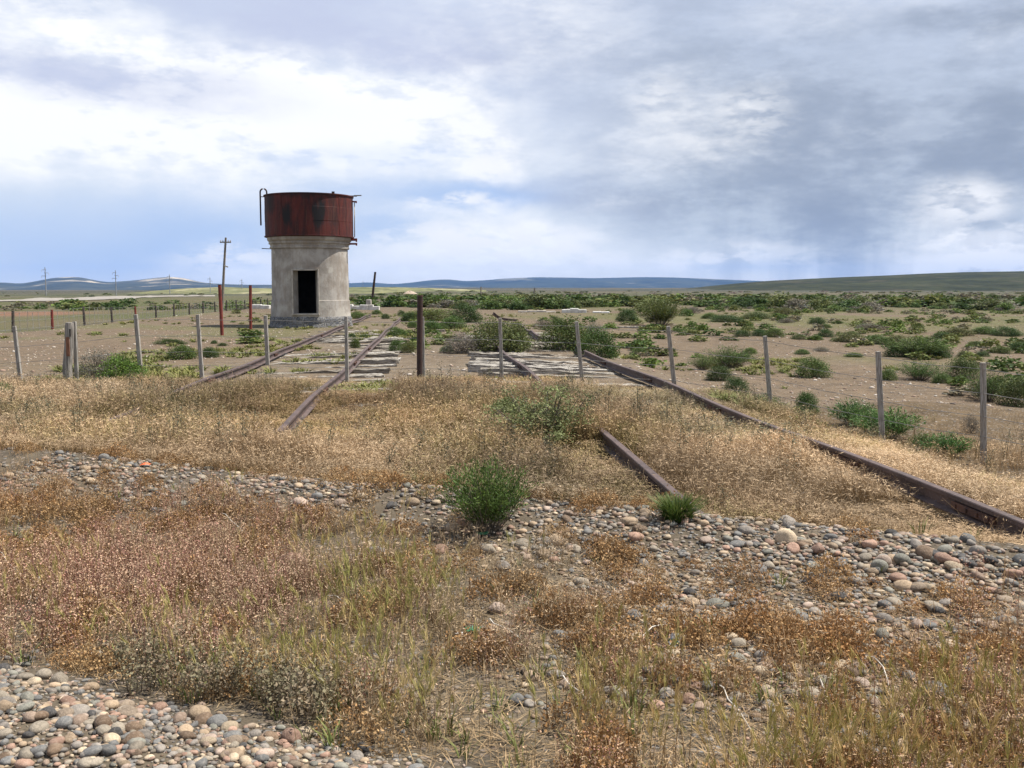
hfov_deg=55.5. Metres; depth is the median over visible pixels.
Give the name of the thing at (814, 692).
stone
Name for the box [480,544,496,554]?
stone
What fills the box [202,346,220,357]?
shrub
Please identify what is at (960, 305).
shrub
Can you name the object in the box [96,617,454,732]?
grey weeds
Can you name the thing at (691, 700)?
stone
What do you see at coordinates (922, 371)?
shrub
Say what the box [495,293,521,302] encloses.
shrub
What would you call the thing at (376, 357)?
sleeper
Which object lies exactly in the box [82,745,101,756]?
stone
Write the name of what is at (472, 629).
plastic scrap
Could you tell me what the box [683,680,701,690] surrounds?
stone
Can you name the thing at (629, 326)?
footing
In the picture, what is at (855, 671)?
stone
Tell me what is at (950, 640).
stone
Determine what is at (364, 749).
stone
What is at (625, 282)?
hills
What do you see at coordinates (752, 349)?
shrub
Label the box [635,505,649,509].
stone
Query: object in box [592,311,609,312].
ruined footing
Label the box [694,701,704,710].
stone
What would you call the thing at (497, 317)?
rail
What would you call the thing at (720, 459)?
dry grass
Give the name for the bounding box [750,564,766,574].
stone
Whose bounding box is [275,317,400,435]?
rail
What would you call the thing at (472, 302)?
shrub
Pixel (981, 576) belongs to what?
stone
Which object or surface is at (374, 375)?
sleeper
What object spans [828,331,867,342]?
shrub
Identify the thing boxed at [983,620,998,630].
stone
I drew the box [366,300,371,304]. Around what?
concrete block
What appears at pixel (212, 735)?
stone
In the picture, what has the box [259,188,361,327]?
water tower
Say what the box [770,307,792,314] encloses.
shrub
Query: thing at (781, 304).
shrub
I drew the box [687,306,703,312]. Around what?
shrub
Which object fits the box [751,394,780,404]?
leafy plant
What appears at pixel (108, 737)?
stone
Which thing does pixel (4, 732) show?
stone
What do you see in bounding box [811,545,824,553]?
stone
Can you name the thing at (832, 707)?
barley grass
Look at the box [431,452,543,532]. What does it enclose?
shrub
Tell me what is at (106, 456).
stone
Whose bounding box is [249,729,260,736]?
stone
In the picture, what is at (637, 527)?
stone
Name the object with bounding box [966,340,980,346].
shrub
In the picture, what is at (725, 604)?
stone
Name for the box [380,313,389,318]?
shrub
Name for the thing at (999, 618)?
stone
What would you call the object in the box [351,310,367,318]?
shrub
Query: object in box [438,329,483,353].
shrub
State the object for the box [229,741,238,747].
stone
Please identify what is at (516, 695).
stone
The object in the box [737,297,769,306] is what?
shrub
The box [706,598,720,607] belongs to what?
stone
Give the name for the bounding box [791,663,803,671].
stone
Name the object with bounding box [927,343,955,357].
shrub
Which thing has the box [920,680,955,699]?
stone
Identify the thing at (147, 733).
stone
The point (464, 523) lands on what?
stone
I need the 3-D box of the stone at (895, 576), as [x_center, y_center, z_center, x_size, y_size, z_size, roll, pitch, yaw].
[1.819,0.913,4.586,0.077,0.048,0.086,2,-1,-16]
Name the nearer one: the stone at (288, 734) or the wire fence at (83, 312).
the stone at (288, 734)
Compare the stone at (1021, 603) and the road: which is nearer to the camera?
the stone at (1021, 603)
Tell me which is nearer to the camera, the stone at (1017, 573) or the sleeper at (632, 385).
the stone at (1017, 573)
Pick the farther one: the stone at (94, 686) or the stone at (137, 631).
the stone at (137, 631)
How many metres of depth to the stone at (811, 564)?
4.76 m
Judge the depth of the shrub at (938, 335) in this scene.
35.68 m
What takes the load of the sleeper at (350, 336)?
on the ground at (950, 417)
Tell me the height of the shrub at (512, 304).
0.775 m
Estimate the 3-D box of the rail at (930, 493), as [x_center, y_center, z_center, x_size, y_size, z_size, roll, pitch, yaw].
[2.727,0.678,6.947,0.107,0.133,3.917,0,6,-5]
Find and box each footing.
[252,304,270,308]
[350,304,379,309]
[518,310,555,312]
[562,308,586,312]
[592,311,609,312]
[620,326,641,327]
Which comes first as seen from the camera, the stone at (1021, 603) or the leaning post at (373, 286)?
the stone at (1021, 603)
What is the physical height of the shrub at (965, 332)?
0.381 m
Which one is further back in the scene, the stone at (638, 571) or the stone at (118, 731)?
the stone at (638, 571)
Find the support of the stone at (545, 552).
on the ground at (950, 417)
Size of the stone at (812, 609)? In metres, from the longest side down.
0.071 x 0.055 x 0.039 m
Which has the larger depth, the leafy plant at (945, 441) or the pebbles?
the leafy plant at (945, 441)
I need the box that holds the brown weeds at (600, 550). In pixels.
[0,438,1023,767]
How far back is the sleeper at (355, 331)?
33.98 m
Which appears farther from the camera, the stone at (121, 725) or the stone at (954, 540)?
the stone at (954, 540)
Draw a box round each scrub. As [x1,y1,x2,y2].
[0,290,1023,310]
[230,305,1023,396]
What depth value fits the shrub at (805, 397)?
14.49 m
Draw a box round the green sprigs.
[2,462,1019,767]
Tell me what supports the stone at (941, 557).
on the ground at (950, 417)
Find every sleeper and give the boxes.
[214,387,391,394]
[255,367,389,373]
[272,358,399,364]
[277,353,398,357]
[277,357,401,361]
[281,352,394,355]
[295,373,384,377]
[297,340,367,341]
[298,351,401,353]
[302,338,395,340]
[305,337,400,338]
[310,334,395,335]
[318,330,394,331]
[323,339,405,342]
[325,357,398,359]
[326,336,398,336]
[333,349,402,350]
[333,364,396,367]
[334,331,369,332]
[339,343,401,345]
[342,379,388,381]
[348,345,391,347]
[356,347,397,349]
[465,360,600,365]
[465,361,605,367]
[467,351,570,355]
[468,363,612,371]
[470,352,577,357]
[473,348,572,351]
[474,358,590,363]
[478,367,620,375]
[486,372,617,378]
[495,381,654,387]
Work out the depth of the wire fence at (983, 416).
14.97 m
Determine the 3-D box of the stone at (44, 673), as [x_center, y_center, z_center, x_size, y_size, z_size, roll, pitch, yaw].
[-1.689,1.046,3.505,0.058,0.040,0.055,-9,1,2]
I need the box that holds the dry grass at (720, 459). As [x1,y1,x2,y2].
[0,366,1023,550]
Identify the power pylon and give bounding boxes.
[41,271,48,295]
[112,270,118,295]
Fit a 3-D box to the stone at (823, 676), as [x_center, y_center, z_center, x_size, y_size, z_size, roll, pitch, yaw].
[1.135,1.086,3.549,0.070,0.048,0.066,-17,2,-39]
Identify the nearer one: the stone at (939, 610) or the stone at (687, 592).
the stone at (939, 610)
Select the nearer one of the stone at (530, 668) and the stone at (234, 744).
the stone at (234, 744)
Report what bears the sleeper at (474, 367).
on the ground at (950, 417)
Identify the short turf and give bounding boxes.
[0,312,1023,426]
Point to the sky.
(751, 140)
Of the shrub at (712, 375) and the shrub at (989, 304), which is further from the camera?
the shrub at (989, 304)
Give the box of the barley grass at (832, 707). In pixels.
[0,467,1023,767]
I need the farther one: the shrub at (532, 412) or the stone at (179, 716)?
the shrub at (532, 412)
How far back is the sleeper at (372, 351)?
22.57 m
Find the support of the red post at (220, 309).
on the ground at (950, 417)
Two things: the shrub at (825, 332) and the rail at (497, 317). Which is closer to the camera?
the shrub at (825, 332)
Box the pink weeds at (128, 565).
[0,425,1023,767]
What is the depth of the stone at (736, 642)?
3.90 m
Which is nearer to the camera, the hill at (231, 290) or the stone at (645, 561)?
the stone at (645, 561)
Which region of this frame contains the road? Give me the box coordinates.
[0,295,214,300]
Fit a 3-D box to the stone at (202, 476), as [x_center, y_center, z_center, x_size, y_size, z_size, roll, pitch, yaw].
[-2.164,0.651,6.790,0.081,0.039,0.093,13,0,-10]
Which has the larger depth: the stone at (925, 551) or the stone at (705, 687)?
the stone at (925, 551)
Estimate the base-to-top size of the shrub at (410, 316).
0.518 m
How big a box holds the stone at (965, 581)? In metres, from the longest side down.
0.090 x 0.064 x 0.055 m
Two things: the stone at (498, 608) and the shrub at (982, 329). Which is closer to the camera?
the stone at (498, 608)
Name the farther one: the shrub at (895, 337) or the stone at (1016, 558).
the shrub at (895, 337)
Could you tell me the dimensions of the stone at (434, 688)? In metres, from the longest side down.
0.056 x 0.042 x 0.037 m
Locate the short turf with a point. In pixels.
(786, 368)
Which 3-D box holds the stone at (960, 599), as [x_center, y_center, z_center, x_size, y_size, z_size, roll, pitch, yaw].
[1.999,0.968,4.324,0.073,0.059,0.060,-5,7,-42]
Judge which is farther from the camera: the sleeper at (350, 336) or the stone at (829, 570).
the sleeper at (350, 336)
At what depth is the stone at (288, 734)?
3.03 m
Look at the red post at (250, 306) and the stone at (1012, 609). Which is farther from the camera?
the red post at (250, 306)
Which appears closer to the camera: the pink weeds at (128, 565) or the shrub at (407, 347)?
the pink weeds at (128, 565)
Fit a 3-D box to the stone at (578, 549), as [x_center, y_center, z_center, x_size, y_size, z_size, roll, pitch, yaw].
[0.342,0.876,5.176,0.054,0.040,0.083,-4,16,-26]
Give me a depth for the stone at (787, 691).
3.46 m
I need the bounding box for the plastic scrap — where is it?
[463,626,480,631]
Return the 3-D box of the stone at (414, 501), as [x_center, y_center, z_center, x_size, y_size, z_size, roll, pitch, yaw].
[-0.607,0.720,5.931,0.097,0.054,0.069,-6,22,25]
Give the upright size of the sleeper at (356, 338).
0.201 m
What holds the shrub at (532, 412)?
on the ground at (950, 417)
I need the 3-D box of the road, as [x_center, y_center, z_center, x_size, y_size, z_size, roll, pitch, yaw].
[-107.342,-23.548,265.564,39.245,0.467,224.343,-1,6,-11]
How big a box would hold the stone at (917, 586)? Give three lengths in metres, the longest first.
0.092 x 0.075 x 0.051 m
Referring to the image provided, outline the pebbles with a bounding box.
[0,447,1023,767]
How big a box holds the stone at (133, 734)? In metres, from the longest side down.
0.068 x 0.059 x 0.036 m
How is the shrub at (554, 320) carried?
on the ground at (950, 417)
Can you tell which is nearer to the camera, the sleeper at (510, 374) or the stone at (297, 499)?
the stone at (297, 499)
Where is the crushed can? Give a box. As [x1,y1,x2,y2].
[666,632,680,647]
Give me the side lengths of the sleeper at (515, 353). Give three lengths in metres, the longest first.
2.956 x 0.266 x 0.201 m
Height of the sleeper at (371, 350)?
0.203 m
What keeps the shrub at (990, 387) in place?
on the ground at (950, 417)
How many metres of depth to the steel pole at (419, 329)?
14.96 m
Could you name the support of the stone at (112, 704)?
on the ground at (950, 417)
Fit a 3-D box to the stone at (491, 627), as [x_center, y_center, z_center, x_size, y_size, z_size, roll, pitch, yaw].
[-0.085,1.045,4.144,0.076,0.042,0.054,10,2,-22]
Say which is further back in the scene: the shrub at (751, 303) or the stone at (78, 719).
the shrub at (751, 303)
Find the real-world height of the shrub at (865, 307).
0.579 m
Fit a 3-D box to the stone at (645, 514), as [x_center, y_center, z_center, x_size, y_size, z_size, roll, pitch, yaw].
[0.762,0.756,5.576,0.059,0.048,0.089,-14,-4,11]
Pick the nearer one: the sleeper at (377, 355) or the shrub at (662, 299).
the sleeper at (377, 355)
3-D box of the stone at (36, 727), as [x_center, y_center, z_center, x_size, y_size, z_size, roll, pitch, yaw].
[-1.426,1.040,2.933,0.051,0.043,0.070,3,0,10]
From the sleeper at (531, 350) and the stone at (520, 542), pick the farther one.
the sleeper at (531, 350)
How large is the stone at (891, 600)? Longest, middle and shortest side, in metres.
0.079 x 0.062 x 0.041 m
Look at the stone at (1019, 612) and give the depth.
4.17 m
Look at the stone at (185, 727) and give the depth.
3.00 m
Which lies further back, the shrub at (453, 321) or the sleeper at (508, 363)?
the shrub at (453, 321)
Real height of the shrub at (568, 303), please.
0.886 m
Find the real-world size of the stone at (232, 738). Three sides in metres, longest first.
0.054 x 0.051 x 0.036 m
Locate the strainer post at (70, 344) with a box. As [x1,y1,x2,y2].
[62,321,78,379]
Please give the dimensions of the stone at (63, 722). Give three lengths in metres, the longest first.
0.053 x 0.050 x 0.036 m
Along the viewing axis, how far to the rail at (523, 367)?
15.93 m
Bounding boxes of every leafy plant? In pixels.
[0,381,14,394]
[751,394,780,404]
[825,396,876,424]
[845,407,885,433]
[850,405,926,438]
[906,429,936,450]
[917,429,975,455]
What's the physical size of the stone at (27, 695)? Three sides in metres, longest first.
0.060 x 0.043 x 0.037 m
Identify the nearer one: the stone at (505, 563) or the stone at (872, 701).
the stone at (872, 701)
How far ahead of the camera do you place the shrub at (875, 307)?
68.80 m
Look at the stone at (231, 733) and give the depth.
2.98 m
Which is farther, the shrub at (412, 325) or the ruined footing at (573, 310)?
the ruined footing at (573, 310)
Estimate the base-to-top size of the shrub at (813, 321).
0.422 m
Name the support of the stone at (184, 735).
on the ground at (950, 417)
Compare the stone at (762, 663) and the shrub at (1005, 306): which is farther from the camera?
the shrub at (1005, 306)
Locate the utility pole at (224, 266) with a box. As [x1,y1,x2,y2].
[220,238,230,311]
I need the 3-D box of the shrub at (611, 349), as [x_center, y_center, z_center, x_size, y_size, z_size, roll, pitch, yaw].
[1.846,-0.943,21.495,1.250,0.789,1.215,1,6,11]
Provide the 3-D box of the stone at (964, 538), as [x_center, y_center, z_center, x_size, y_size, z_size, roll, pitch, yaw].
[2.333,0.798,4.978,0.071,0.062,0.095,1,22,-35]
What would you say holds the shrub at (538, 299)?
on the ground at (950, 417)
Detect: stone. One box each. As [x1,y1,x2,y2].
[0,663,9,671]
[0,690,9,697]
[0,696,16,702]
[0,699,12,711]
[0,728,12,738]
[15,672,34,679]
[15,701,34,711]
[20,691,33,700]
[23,711,35,721]
[26,677,41,685]
[28,720,49,733]
[34,711,48,720]
[35,668,51,678]
[40,706,56,717]
[49,672,68,682]
[54,716,72,728]
[55,450,64,454]
[56,707,73,716]
[60,696,75,703]
[64,732,76,743]
[70,704,90,713]
[72,714,87,725]
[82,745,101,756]
[83,682,99,690]
[94,714,112,726]
[96,724,110,735]
[98,453,109,460]
[103,700,118,709]
[103,732,120,742]
[108,727,123,735]
[111,722,124,730]
[117,705,137,716]
[119,699,134,706]
[124,731,144,743]
[125,721,142,731]
[135,626,151,635]
[138,729,151,739]
[151,702,166,710]
[162,725,175,733]
[173,712,186,722]
[178,724,192,731]
[179,731,196,739]
[187,704,210,719]
[194,712,212,723]
[196,474,205,479]
[199,736,216,744]
[201,733,216,738]
[206,714,227,726]
[220,721,238,731]
[223,730,241,738]
[226,735,242,743]
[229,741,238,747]
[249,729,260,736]
[263,731,278,740]
[277,552,304,568]
[281,727,301,743]
[293,497,307,506]
[299,726,311,738]
[334,499,346,506]
[350,750,363,760]
[355,492,367,500]
[357,742,374,752]
[386,501,396,508]
[405,497,419,505]
[423,686,435,693]
[432,544,448,553]
[433,495,447,502]
[445,523,461,531]
[456,519,470,527]
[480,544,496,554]
[484,624,498,632]
[488,602,504,613]
[495,560,510,570]
[506,693,524,702]
[515,538,528,549]
[522,665,539,674]
[523,670,537,681]
[537,548,551,558]
[541,536,549,544]
[547,670,566,680]
[549,534,567,546]
[551,630,567,637]
[559,677,573,689]
[560,515,572,522]
[572,544,581,552]
[573,577,589,584]
[610,685,628,699]
[620,517,637,524]
[626,609,640,620]
[628,532,643,541]
[632,525,647,532]
[632,569,644,575]
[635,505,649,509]
[638,558,651,568]
[639,508,651,515]
[640,512,648,517]
[640,667,655,675]
[646,700,664,710]
[653,604,668,612]
[659,687,674,698]
[666,649,679,656]
[668,676,682,688]
[681,692,695,704]
[682,588,695,594]
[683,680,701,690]
[685,597,699,606]
[694,606,709,609]
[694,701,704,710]
[699,536,711,543]
[701,680,715,691]
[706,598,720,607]
[716,600,729,608]
[717,679,734,693]
[724,632,739,640]
[728,691,745,700]
[729,540,744,547]
[729,652,746,663]
[730,638,745,648]
[737,526,753,534]
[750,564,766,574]
[754,649,768,657]
[754,665,768,676]
[757,661,772,668]
[759,699,774,706]
[760,656,774,665]
[760,685,774,700]
[763,561,774,570]
[764,573,779,579]
[775,528,796,542]
[782,517,795,526]
[784,688,799,697]
[787,542,799,553]
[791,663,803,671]
[796,612,808,619]
[800,686,820,702]
[806,562,819,569]
[808,607,820,615]
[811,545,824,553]
[813,674,830,686]
[822,567,836,575]
[830,591,846,601]
[833,560,846,568]
[835,659,849,669]
[841,666,858,677]
[847,576,864,584]
[851,662,867,676]
[853,677,871,691]
[858,553,871,561]
[861,539,877,548]
[868,696,879,708]
[870,559,887,571]
[874,555,891,565]
[875,613,893,623]
[875,627,888,638]
[878,600,891,607]
[886,597,903,606]
[889,572,906,581]
[890,738,912,754]
[893,553,910,564]
[893,580,911,591]
[901,670,917,682]
[910,538,921,548]
[910,582,925,591]
[910,619,922,628]
[915,545,932,559]
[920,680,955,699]
[921,621,936,629]
[924,584,935,593]
[925,600,943,611]
[932,606,946,614]
[934,552,952,563]
[937,544,952,553]
[938,598,951,607]
[944,537,959,543]
[944,561,962,568]
[944,639,957,646]
[953,596,969,604]
[958,579,969,587]
[959,533,975,542]
[962,652,977,664]
[968,545,986,554]
[971,571,984,580]
[976,601,991,607]
[983,556,998,563]
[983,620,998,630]
[994,615,1009,625]
[996,595,1012,603]
[1004,607,1014,614]
[1005,569,1022,576]
[1011,607,1022,617]
[1013,553,1023,565]
[1015,602,1023,611]
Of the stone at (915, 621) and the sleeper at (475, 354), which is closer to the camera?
the stone at (915, 621)
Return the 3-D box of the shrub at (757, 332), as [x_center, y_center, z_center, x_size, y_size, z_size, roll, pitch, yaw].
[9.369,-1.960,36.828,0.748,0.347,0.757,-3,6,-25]
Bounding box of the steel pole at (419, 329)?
[417,295,422,375]
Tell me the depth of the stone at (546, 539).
5.28 m
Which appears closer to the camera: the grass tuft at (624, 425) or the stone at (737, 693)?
the stone at (737, 693)
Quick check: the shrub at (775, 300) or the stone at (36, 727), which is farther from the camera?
the shrub at (775, 300)
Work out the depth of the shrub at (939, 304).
78.05 m
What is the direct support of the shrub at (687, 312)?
on the ground at (950, 417)
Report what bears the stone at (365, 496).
on the ground at (950, 417)
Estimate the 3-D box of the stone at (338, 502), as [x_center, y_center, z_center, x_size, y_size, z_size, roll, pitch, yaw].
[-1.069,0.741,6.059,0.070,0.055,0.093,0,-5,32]
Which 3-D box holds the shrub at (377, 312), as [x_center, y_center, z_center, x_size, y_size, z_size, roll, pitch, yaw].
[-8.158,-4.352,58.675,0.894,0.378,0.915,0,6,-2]
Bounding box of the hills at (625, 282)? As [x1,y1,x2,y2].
[349,277,759,287]
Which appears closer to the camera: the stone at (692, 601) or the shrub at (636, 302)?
the stone at (692, 601)
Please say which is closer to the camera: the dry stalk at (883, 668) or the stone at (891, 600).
the dry stalk at (883, 668)
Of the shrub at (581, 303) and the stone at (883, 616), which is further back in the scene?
the shrub at (581, 303)
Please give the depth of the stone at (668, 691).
3.46 m
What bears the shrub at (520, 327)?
on the ground at (950, 417)
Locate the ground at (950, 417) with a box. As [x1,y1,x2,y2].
[0,287,1023,767]
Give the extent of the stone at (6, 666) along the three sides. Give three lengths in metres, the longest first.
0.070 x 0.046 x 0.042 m
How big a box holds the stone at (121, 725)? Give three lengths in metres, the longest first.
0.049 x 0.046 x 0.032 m
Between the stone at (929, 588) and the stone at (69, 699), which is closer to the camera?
the stone at (69, 699)
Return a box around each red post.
[218,285,223,334]
[249,285,251,328]
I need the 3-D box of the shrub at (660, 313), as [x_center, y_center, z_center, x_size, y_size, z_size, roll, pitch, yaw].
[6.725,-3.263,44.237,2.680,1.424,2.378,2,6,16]
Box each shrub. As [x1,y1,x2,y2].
[60,345,126,378]
[96,353,150,380]
[143,338,189,344]
[165,342,198,359]
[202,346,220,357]
[349,338,360,347]
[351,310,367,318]
[357,334,371,337]
[371,309,381,314]
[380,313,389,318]
[387,325,408,336]
[387,338,403,350]
[395,307,460,320]
[399,311,416,321]
[399,341,416,352]
[404,320,416,327]
[424,319,444,329]
[427,303,436,307]
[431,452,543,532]
[436,299,454,307]
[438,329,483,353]
[439,315,469,328]
[439,323,449,329]
[447,300,468,308]
[447,302,484,322]
[455,299,479,306]
[463,316,539,352]
[473,377,600,449]
[477,300,502,309]
[487,396,522,419]
[494,298,510,308]
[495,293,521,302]
[502,315,535,351]
[507,301,526,309]
[507,304,528,309]
[518,292,551,307]
[532,298,568,308]
[533,319,552,330]
[534,311,595,350]
[546,299,566,308]
[547,316,563,326]
[554,296,581,307]
[554,298,574,308]
[568,324,622,359]
[570,299,581,307]
[576,299,589,307]
[580,321,604,336]
[582,298,601,307]
[614,308,642,321]
[630,297,655,309]
[630,348,648,353]
[632,297,686,324]
[635,296,673,311]
[678,308,696,315]
[686,355,718,369]
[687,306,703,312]
[695,344,763,367]
[701,312,717,318]
[703,364,734,380]
[706,314,745,321]
[722,375,750,393]
[728,296,762,306]
[733,329,750,336]
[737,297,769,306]
[740,300,756,308]
[741,311,774,318]
[742,346,756,353]
[751,304,770,308]
[751,328,764,336]
[761,327,785,337]
[764,292,794,308]
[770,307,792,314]
[774,299,788,307]
[778,318,795,322]
[782,298,813,309]
[790,334,807,339]
[791,406,805,417]
[792,348,809,354]
[792,355,833,377]
[793,388,824,414]
[806,296,831,309]
[806,316,826,323]
[811,346,830,351]
[815,329,834,336]
[823,304,841,311]
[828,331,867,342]
[834,298,862,307]
[841,352,862,357]
[846,296,881,306]
[855,322,882,330]
[858,301,884,310]
[859,304,873,311]
[866,333,891,343]
[868,304,883,310]
[877,335,955,356]
[881,345,912,356]
[882,334,909,343]
[882,368,898,380]
[888,360,952,380]
[894,302,908,307]
[911,302,921,307]
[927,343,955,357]
[928,372,954,383]
[929,302,947,306]
[931,332,958,339]
[939,327,976,335]
[942,355,979,377]
[950,303,971,308]
[956,350,970,356]
[957,366,1015,401]
[958,414,979,434]
[964,305,986,309]
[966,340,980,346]
[969,299,1008,309]
[971,326,998,334]
[977,351,990,356]
[985,325,1023,336]
[986,300,1021,308]
[988,344,1014,353]
[990,374,1023,407]
[995,301,1017,310]
[1008,341,1023,350]
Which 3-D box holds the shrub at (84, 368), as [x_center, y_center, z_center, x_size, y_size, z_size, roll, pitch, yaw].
[-6.709,-0.324,15.887,1.225,0.624,1.198,-1,6,-6]
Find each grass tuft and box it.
[615,418,635,443]
[645,490,711,523]
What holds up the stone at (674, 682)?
on the ground at (950, 417)
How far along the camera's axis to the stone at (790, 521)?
5.32 m
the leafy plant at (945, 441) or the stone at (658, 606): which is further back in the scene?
the leafy plant at (945, 441)
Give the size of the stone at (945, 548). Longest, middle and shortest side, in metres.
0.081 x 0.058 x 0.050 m
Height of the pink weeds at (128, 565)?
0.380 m
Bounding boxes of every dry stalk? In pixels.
[719,684,750,729]
[865,655,889,691]
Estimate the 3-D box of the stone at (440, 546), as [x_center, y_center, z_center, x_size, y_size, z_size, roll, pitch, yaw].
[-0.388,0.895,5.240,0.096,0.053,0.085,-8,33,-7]
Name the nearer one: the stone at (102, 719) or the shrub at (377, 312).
the stone at (102, 719)
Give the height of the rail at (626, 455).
0.142 m
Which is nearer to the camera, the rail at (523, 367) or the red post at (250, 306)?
the rail at (523, 367)
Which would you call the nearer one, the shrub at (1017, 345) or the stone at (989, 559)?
the stone at (989, 559)
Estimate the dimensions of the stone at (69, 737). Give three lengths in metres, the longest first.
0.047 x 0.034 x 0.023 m
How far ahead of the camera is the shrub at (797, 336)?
35.13 m
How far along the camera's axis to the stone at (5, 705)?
3.06 m
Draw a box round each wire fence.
[0,314,1023,463]
[3,298,267,332]
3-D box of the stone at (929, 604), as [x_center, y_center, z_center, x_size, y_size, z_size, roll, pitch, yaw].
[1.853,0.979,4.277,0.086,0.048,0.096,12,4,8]
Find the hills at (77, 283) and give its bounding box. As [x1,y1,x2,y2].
[0,277,271,289]
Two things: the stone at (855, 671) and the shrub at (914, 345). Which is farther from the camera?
the shrub at (914, 345)
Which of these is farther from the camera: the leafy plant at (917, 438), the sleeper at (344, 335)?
the sleeper at (344, 335)
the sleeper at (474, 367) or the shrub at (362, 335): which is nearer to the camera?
the sleeper at (474, 367)
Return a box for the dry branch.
[820,678,859,705]
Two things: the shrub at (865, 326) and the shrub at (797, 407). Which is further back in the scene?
the shrub at (865, 326)
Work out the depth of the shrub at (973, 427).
12.59 m
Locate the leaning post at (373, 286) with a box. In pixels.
[371,272,375,304]
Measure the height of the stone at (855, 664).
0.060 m
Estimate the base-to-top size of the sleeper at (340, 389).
0.201 m
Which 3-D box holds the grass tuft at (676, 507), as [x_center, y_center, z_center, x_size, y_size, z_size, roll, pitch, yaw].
[0.927,0.701,5.463,0.404,0.168,0.415,4,7,34]
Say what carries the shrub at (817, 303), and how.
on the ground at (950, 417)
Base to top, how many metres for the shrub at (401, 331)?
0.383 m
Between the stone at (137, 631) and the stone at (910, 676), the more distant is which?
the stone at (137, 631)
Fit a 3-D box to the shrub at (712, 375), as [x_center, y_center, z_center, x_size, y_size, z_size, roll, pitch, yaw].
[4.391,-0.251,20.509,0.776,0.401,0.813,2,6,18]
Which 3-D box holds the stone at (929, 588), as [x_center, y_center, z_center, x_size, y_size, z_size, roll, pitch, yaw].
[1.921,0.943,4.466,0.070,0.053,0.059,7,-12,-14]
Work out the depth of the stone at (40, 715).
2.99 m
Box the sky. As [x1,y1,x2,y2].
[0,0,1023,284]
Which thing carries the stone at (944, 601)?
on the ground at (950, 417)
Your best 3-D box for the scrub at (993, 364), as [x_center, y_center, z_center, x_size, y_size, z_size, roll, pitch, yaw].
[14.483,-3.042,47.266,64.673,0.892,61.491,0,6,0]
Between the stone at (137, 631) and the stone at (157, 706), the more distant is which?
the stone at (137, 631)
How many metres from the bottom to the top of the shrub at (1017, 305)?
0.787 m
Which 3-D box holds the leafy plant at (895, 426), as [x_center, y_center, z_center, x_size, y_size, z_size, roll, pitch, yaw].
[4.768,0.491,12.284,0.983,0.471,1.009,2,6,19]
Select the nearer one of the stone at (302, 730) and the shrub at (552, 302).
the stone at (302, 730)
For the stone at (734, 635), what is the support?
on the ground at (950, 417)
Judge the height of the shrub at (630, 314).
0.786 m
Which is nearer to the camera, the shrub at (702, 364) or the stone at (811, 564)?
the stone at (811, 564)
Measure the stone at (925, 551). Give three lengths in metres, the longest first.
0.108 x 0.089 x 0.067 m
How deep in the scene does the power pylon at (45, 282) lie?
328.09 m
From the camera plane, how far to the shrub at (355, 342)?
24.67 m
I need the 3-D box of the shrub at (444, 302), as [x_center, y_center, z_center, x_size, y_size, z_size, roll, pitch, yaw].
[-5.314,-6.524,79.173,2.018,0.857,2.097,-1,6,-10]
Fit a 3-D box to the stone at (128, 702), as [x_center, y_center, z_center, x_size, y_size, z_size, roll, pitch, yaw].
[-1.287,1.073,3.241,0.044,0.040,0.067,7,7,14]
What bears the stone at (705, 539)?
on the ground at (950, 417)
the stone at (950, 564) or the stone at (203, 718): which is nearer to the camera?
the stone at (203, 718)
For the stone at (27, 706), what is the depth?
3.07 m
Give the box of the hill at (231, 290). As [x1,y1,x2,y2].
[134,287,485,293]
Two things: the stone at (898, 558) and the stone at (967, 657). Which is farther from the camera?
the stone at (898, 558)
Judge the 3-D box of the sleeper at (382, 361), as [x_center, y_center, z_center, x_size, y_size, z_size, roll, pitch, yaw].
[-3.688,-0.367,19.233,2.956,0.201,0.251,-3,5,-5]
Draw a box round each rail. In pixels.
[102,342,301,432]
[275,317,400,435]
[300,314,370,346]
[492,312,517,321]
[495,346,609,444]
[522,326,583,356]
[582,350,794,434]
[600,433,705,515]
[794,433,1023,541]
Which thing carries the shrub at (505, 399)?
on the ground at (950, 417)
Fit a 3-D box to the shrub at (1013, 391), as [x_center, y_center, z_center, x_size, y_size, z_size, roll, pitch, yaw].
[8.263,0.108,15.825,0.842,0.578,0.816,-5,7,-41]
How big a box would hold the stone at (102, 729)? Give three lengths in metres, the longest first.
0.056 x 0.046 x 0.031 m
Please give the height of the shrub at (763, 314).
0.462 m
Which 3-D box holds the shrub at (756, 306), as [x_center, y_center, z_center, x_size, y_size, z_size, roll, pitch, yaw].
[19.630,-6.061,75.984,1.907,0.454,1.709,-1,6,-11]
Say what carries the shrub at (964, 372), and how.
on the ground at (950, 417)
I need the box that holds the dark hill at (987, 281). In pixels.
[686,271,1023,290]
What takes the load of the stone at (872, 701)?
on the ground at (950, 417)
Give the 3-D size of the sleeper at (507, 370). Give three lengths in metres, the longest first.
2.939 x 0.215 x 0.203 m

